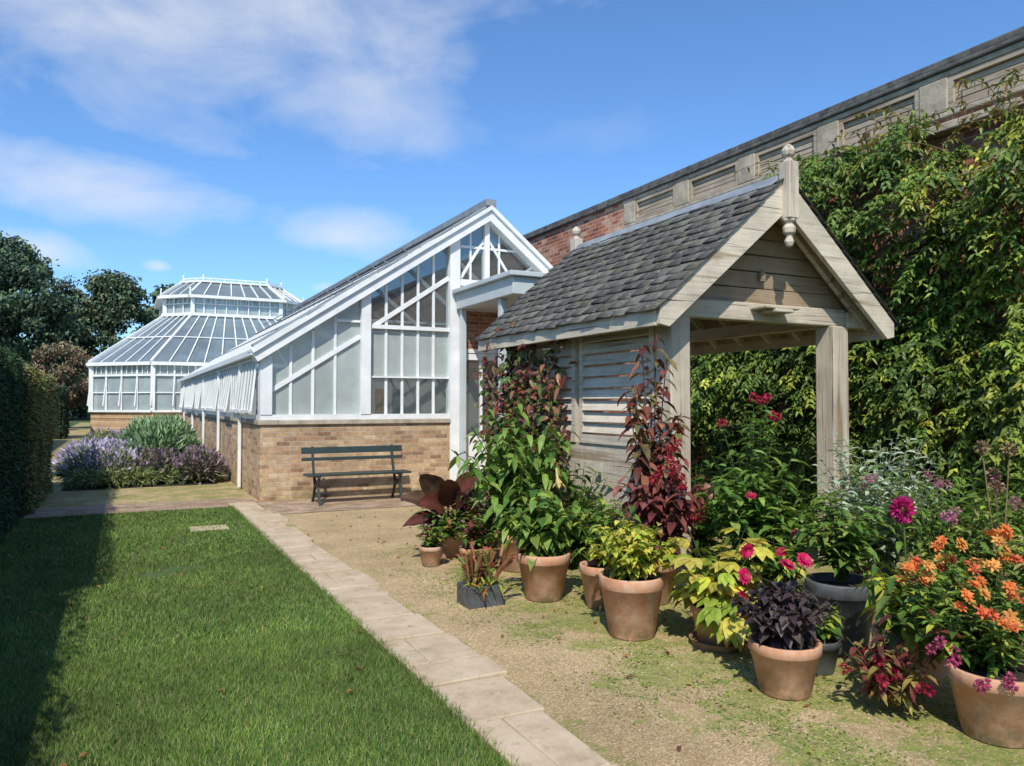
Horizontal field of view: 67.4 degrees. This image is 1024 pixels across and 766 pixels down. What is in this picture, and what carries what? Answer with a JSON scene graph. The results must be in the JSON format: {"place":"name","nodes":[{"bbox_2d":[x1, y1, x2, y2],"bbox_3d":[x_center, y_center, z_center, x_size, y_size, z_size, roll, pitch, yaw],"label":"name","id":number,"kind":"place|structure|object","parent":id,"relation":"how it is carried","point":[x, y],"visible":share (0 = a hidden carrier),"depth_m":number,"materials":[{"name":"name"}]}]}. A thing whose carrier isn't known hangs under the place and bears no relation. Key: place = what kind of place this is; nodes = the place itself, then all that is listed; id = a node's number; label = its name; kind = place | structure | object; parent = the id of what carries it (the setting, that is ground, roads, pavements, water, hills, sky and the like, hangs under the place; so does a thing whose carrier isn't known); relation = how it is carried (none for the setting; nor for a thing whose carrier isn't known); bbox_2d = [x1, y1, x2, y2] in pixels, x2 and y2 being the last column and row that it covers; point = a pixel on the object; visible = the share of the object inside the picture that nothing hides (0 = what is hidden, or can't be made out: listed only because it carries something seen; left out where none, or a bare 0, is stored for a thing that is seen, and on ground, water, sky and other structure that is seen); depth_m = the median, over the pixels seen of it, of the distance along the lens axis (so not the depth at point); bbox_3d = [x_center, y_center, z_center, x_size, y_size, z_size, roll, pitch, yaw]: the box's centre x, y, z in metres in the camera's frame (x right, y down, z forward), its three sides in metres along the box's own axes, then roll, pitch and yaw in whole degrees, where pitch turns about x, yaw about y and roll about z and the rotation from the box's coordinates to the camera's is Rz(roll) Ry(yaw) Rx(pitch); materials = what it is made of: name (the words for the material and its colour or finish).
{"place":"outdoors","nodes":[
{"label":"outdoors","id":0,"kind":"place"},
{"bbox_2d":[31,275,97,373],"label":"tree","id":1,"kind":"object","parent":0,"point":[66,285],"visible":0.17,"depth_m":79.55,"materials":[{"name":"green plant"}]},
{"bbox_2d":[69,411,90,426],"bbox_3d":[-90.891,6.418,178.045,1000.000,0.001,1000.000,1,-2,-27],"label":"ground","id":2,"kind":"structure","parent":0,"point":[74,421],"depth_m":73.53,"materials":[{"name":"green plant"}]},
{"bbox_2d":[0,230,102,416],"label":"oak tree","id":3,"kind":"object","parent":2,"relation":"on","point":[35,306],"visible":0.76,"depth_m":68.56,"materials":[{"name":"green plant"}]},
{"bbox_2d":[22,339,93,409],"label":"cherry tree","id":4,"kind":"object","parent":2,"relation":"on","point":[70,367],"visible":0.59,"depth_m":48.96,"materials":[{"name":"brown plant"}]},
{"bbox_2d":[16,337,104,416],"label":"distant trees","id":5,"kind":"object","parent":2,"relation":"on","point":[77,415],"visible":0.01,"depth_m":98.63,"materials":[{"name":"green plant"}]},
{"bbox_2d":[30,318,91,417],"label":"lime tree","id":6,"kind":"object","parent":2,"relation":"on","point":[75,413],"depth_m":84.70,"materials":[{"name":"green plant"}]},
{"bbox_2d":[53,386,70,438],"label":"yew block","id":7,"kind":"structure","parent":2,"relation":"on","point":[63,412],"depth_m":34.66,"materials":[{"name":"green plant"}]},
{"bbox_2d":[39,268,158,419],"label":"lime tree","id":8,"kind":"object","parent":2,"relation":"on","point":[115,297],"visible":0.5,"depth_m":74.71,"materials":[{"name":"green plant"}]},
{"bbox_2d":[139,283,174,326],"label":"sycamore tree","id":9,"kind":"object","parent":2,"relation":"on","point":[155,294],"visible":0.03,"depth_m":89.89,"materials":[{"name":"green plant"}]},
{"bbox_2d":[86,274,303,433],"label":"glass pavilion","id":10,"kind":"structure","parent":2,"relation":"on","point":[196,324],"depth_m":39.25,"materials":[{"name":"glass"}]},
{"bbox_2d":[376,91,1023,547],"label":"brickwork","id":11,"kind":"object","parent":2,"relation":"on","point":[552,247],"visible":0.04,"depth_m":9.29,"materials":[{"name":"red brick"}]},
{"bbox_2d":[522,26,1023,239],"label":"coping","id":12,"kind":"object","parent":11,"relation":"on","point":[1007,39],"depth_m":10.13,"materials":[{"name":"grey stone"}]},
{"bbox_2d":[623,40,1023,228],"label":"stone frieze","id":13,"kind":"object","parent":11,"relation":"attached to","point":[933,93],"visible":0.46,"depth_m":9.53,"materials":[{"name":"beige stone"}]},
{"bbox_2d":[635,47,1023,220],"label":"timber panels","id":14,"kind":"object","parent":13,"relation":"on","point":[725,177],"visible":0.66,"depth_m":9.71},
{"bbox_2d":[690,68,1023,571],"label":"wisteria","id":15,"kind":"object","parent":2,"relation":"on","point":[892,417],"visible":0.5,"depth_m":8.22,"materials":[{"name":"green plant"}]},
{"bbox_2d":[61,477,217,490],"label":"flower bed soil","id":16,"kind":"structure","parent":0,"point":[162,484],"depth_m":14.93,"materials":[{"name":"brown soil"}]},
{"bbox_2d":[50,413,230,490],"bbox_3d":[-9.953,1.538,20.202,3.509,1.650,13.047,1,-2,-27],"label":"lavender flower bed","id":17,"kind":"object","parent":16,"relation":"on","point":[153,450],"visible":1,"depth_m":15.39,"materials":[{"name":"purple plant"}]},
{"bbox_2d":[24,497,259,517],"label":"brick paving","id":18,"kind":"structure","parent":0,"point":[99,509],"depth_m":11.79,"materials":[{"name":"beige stone"}]},
{"bbox_2d":[0,504,531,765],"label":"lawn","id":19,"kind":"structure","parent":0,"point":[165,571],"depth_m":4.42,"materials":[{"name":"green plant"}]},
{"bbox_2d":[0,346,29,543],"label":"yew hedge","id":20,"kind":"object","parent":19,"relation":"on","point":[13,451],"visible":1,"depth_m":9.69,"materials":[{"name":"green plant"}]},
{"bbox_2d":[189,524,228,531],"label":"drain slab","id":21,"kind":"structure","parent":19,"relation":"on","point":[214,526],"depth_m":9.75,"materials":[{"name":"stone"}]},
{"bbox_2d":[228,502,617,765],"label":"stone slab path","id":22,"kind":"structure","parent":0,"point":[485,692],"depth_m":4.62,"materials":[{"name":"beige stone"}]},
{"bbox_2d":[0,0,1023,355],"label":"sky","id":23,"kind":"structure","parent":0,"point":[298,144],"materials":[{"name":"blue"}]},
{"bbox_2d":[17,422,1023,765],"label":"gravel path","id":24,"kind":"structure","parent":0,"point":[579,712],"depth_m":4.46,"materials":[{"name":"beige gravel"}]},
{"bbox_2d":[15,364,56,514],"bbox_3d":[-8.338,0.871,12.325,1.667,2.328,3.847,1,-2,-27],"label":"beech hedge","id":25,"kind":"object","parent":24,"relation":"on","point":[39,398],"visible":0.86,"depth_m":11.69,"materials":[{"name":"green plant"}]},
{"bbox_2d":[177,199,552,500],"bbox_3d":[-4.987,-0.556,20.889,6.339,5.441,20.366,1,-2,-27],"label":"greenhouse","id":26,"kind":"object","parent":24,"relation":"on","point":[261,409],"visible":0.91,"depth_m":13.82,"materials":[{"name":"brick"}]},
{"bbox_2d":[256,493,487,513],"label":"brick paving","id":27,"kind":"structure","parent":24,"relation":"on","point":[292,506],"depth_m":12.25,"materials":[{"name":"beige stone"}]},
{"bbox_2d":[301,444,411,505],"bbox_3d":[-2.524,1.493,12.548,1.700,0.917,0.643,1,-2,-27],"label":"park bench","id":28,"kind":"object","parent":27,"relation":"on","point":[313,450],"visible":0.98,"depth_m":12.65,"materials":[{"name":"green paint"}]},
{"bbox_2d":[416,525,448,566],"bbox_3d":[-0.795,1.601,7.577,0.373,0.402,0.256,-1,-2,33],"label":"potted geranium","id":29,"kind":"object","parent":24,"relation":"on","point":[430,548],"visible":1,"depth_m":7.51,"materials":[{"name":"ceramic"}]},
{"bbox_2d":[398,472,493,558],"bbox_3d":[-0.665,1.363,7.994,1.064,0.900,0.880,1,-2,-27],"label":"purple banana plant","id":30,"kind":"object","parent":24,"relation":"on","point":[435,495],"visible":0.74,"depth_m":7.86,"materials":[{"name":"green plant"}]},
{"bbox_2d":[8,510,931,765],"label":"fallen leaves","id":31,"kind":"object","parent":24,"relation":"on","point":[502,635],"visible":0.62,"depth_m":5.16,"materials":[{"name":"brown plant"}]},
{"bbox_2d":[451,489,496,561],"bbox_3d":[-0.301,1.437,7.846,0.660,0.743,0.711,1,-2,-27],"label":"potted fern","id":32,"kind":"object","parent":24,"relation":"on","point":[467,507],"visible":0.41,"depth_m":7.79,"materials":[{"name":"green plant"}]},
{"bbox_2d":[452,511,500,574],"bbox_3d":[-0.326,1.504,7.186,0.459,0.573,0.448,0,-2,4],"label":"potted begonia","id":33,"kind":"object","parent":24,"relation":"on","point":[476,538],"visible":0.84,"depth_m":7.14,"materials":[{"name":"plant"}]},
{"bbox_2d":[453,542,516,608],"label":"pitcher plants","id":34,"kind":"object","parent":24,"relation":"on","point":[481,586],"visible":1,"depth_m":6.07,"materials":[{"name":"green plant"}]},
{"bbox_2d":[448,394,580,572],"bbox_3d":[0.050,0.952,7.380,1.296,1.688,1.247,-1,-2,18],"label":"angels trumpet","id":35,"kind":"object","parent":24,"relation":"on","point":[510,472],"visible":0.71,"depth_m":7.23,"materials":[{"name":"plant"}]},
{"bbox_2d":[494,485,589,602],"bbox_3d":[0.254,1.311,6.353,0.768,0.915,0.755,-1,-2,19],"label":"green coleus","id":36,"kind":"object","parent":24,"relation":"on","point":[540,534],"visible":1,"depth_m":6.17,"materials":[{"name":"plant"}]},
{"bbox_2d":[568,491,643,610],"bbox_3d":[0.752,1.301,6.052,0.603,0.918,0.721,0,-2,8],"label":"potted fuchsia","id":37,"kind":"object","parent":24,"relation":"on","point":[590,570],"visible":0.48,"depth_m":5.97,"materials":[{"name":"plant"}]},
{"bbox_2d":[578,517,680,641],"bbox_3d":[0.826,1.335,5.347,0.712,0.811,0.672,1,-2,-27],"label":"yellow coleus","id":38,"kind":"object","parent":24,"relation":"on","point":[632,583],"visible":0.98,"depth_m":5.18,"materials":[{"name":"ceramic"}]},
{"bbox_2d":[613,334,712,605],"bbox_3d":[1.192,0.680,6.108,0.792,2.164,0.732,-1,-2,20],"label":"red amaranth","id":39,"kind":"object","parent":24,"relation":"on","point":[654,501],"visible":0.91,"depth_m":6.11,"materials":[{"name":"plant"}]},
{"bbox_2d":[366,550,966,765],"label":"moss and weeds","id":40,"kind":"object","parent":24,"relation":"on","point":[726,682],"visible":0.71,"depth_m":4.24,"materials":[{"name":"green plant"}]},
{"bbox_2d":[474,144,900,589],"bbox_3d":[1.690,-0.153,8.576,3.064,3.970,3.780,1,-2,-27],"label":"oak shelter","id":41,"kind":"object","parent":24,"relation":"on","point":[769,263],"visible":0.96,"depth_m":7.50,"materials":[{"name":"wood"}]},
{"bbox_2d":[473,320,576,518],"bbox_3d":[0.099,0.532,8.813,0.619,2.519,2.355,1,-2,-27],"label":"purple vine","id":42,"kind":"object","parent":41,"relation":"attached to","point":[536,413],"visible":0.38,"depth_m":8.55,"materials":[{"name":"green plant"}]},
{"bbox_2d":[653,525,811,652],"bbox_3d":[1.396,1.338,5.091,0.990,0.792,0.817,1,-2,-27],"label":"golden abutilon","id":43,"kind":"object","parent":24,"relation":"on","point":[706,597],"visible":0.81,"depth_m":4.98,"materials":[{"name":"plant"}]},
{"bbox_2d":[692,392,843,589],"bbox_3d":[1.876,0.904,5.609,1.025,1.687,1.075,-1,-2,25],"label":"tall pink dahlia","id":44,"kind":"object","parent":24,"relation":"on","point":[758,519],"visible":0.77,"depth_m":5.58,"materials":[{"name":"plant"}]},
{"bbox_2d":[737,528,818,607],"bbox_3d":[1.815,1.357,5.219,0.569,0.762,0.564,1,-2,-27],"label":"potted penstemon","id":45,"kind":"object","parent":24,"relation":"on","point":[777,572],"visible":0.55,"depth_m":5.11,"materials":[{"name":"plant"}]},
{"bbox_2d":[731,542,842,700],"bbox_3d":[1.504,1.299,4.253,0.594,0.824,0.540,-1,-2,33],"label":"dark leaf dahlia","id":46,"kind":"object","parent":24,"relation":"on","point":[785,646],"visible":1,"depth_m":4.15,"materials":[{"name":"plant"}]},
{"bbox_2d":[813,604,844,675],"bbox_3d":[1.825,1.522,4.591,0.373,0.398,0.281,1,-2,-27],"label":"potted heuchera","id":47,"kind":"object","parent":24,"relation":"on","point":[829,639],"visible":0.48,"depth_m":4.51,"materials":[{"name":"ceramic"}]},
{"bbox_2d":[790,490,888,657],"bbox_3d":[2.149,1.217,5.046,0.774,1.031,0.555,1,-2,-43],"label":"potted salvia","id":48,"kind":"object","parent":24,"relation":"on","point":[843,557],"visible":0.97,"depth_m":4.92,"materials":[{"name":"plant"}]},
{"bbox_2d":[810,431,955,623],"bbox_3d":[2.659,1.050,5.552,1.029,1.392,0.969,1,-2,-27],"label":"silver plectranthus","id":49,"kind":"object","parent":24,"relation":"on","point":[884,549],"visible":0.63,"depth_m":5.47,"materials":[{"name":"plant"}]},
{"bbox_2d":[837,556,1011,716],"bbox_3d":[2.150,1.340,4.167,1.063,0.738,0.754,1,-2,-27],"label":"trailing red dahlia","id":50,"kind":"object","parent":24,"relation":"on","point":[899,667],"visible":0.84,"depth_m":4.05,"materials":[{"name":"plant"}]},
{"bbox_2d":[856,455,1023,651],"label":"pink cleome","id":51,"kind":"object","parent":24,"relation":"on","point":[906,517],"visible":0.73,"depth_m":4.97,"materials":[{"name":"plant"}]},
{"bbox_2d":[877,523,1023,748],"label":"orange alstroemeria","id":52,"kind":"object","parent":24,"relation":"on","point":[984,669],"visible":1,"depth_m":3.69,"materials":[{"name":"plant"}]},
{"bbox_2d":[897,462,1023,608],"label":"border shrub","id":53,"kind":"object","parent":24,"relation":"on","point":[1019,550],"visible":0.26,"depth_m":6.15,"materials":[{"name":"green plant"}]},
{"bbox_2d":[945,440,1023,660],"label":"cardoon seedheads","id":54,"kind":"object","parent":24,"relation":"on","point":[1009,452],"visible":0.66,"depth_m":4.81,"materials":[{"name":"plant"}]},
{"bbox_2d":[530,454,774,568],"bbox_3d":[1.349,1.270,7.598,2.696,1.097,1.730,1,-2,-27],"label":"shade fern","id":55,"kind":"object","parent":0,"point":[705,535],"visible":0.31,"depth_m":7.44,"materials":[{"name":"green plant"}]}
]}

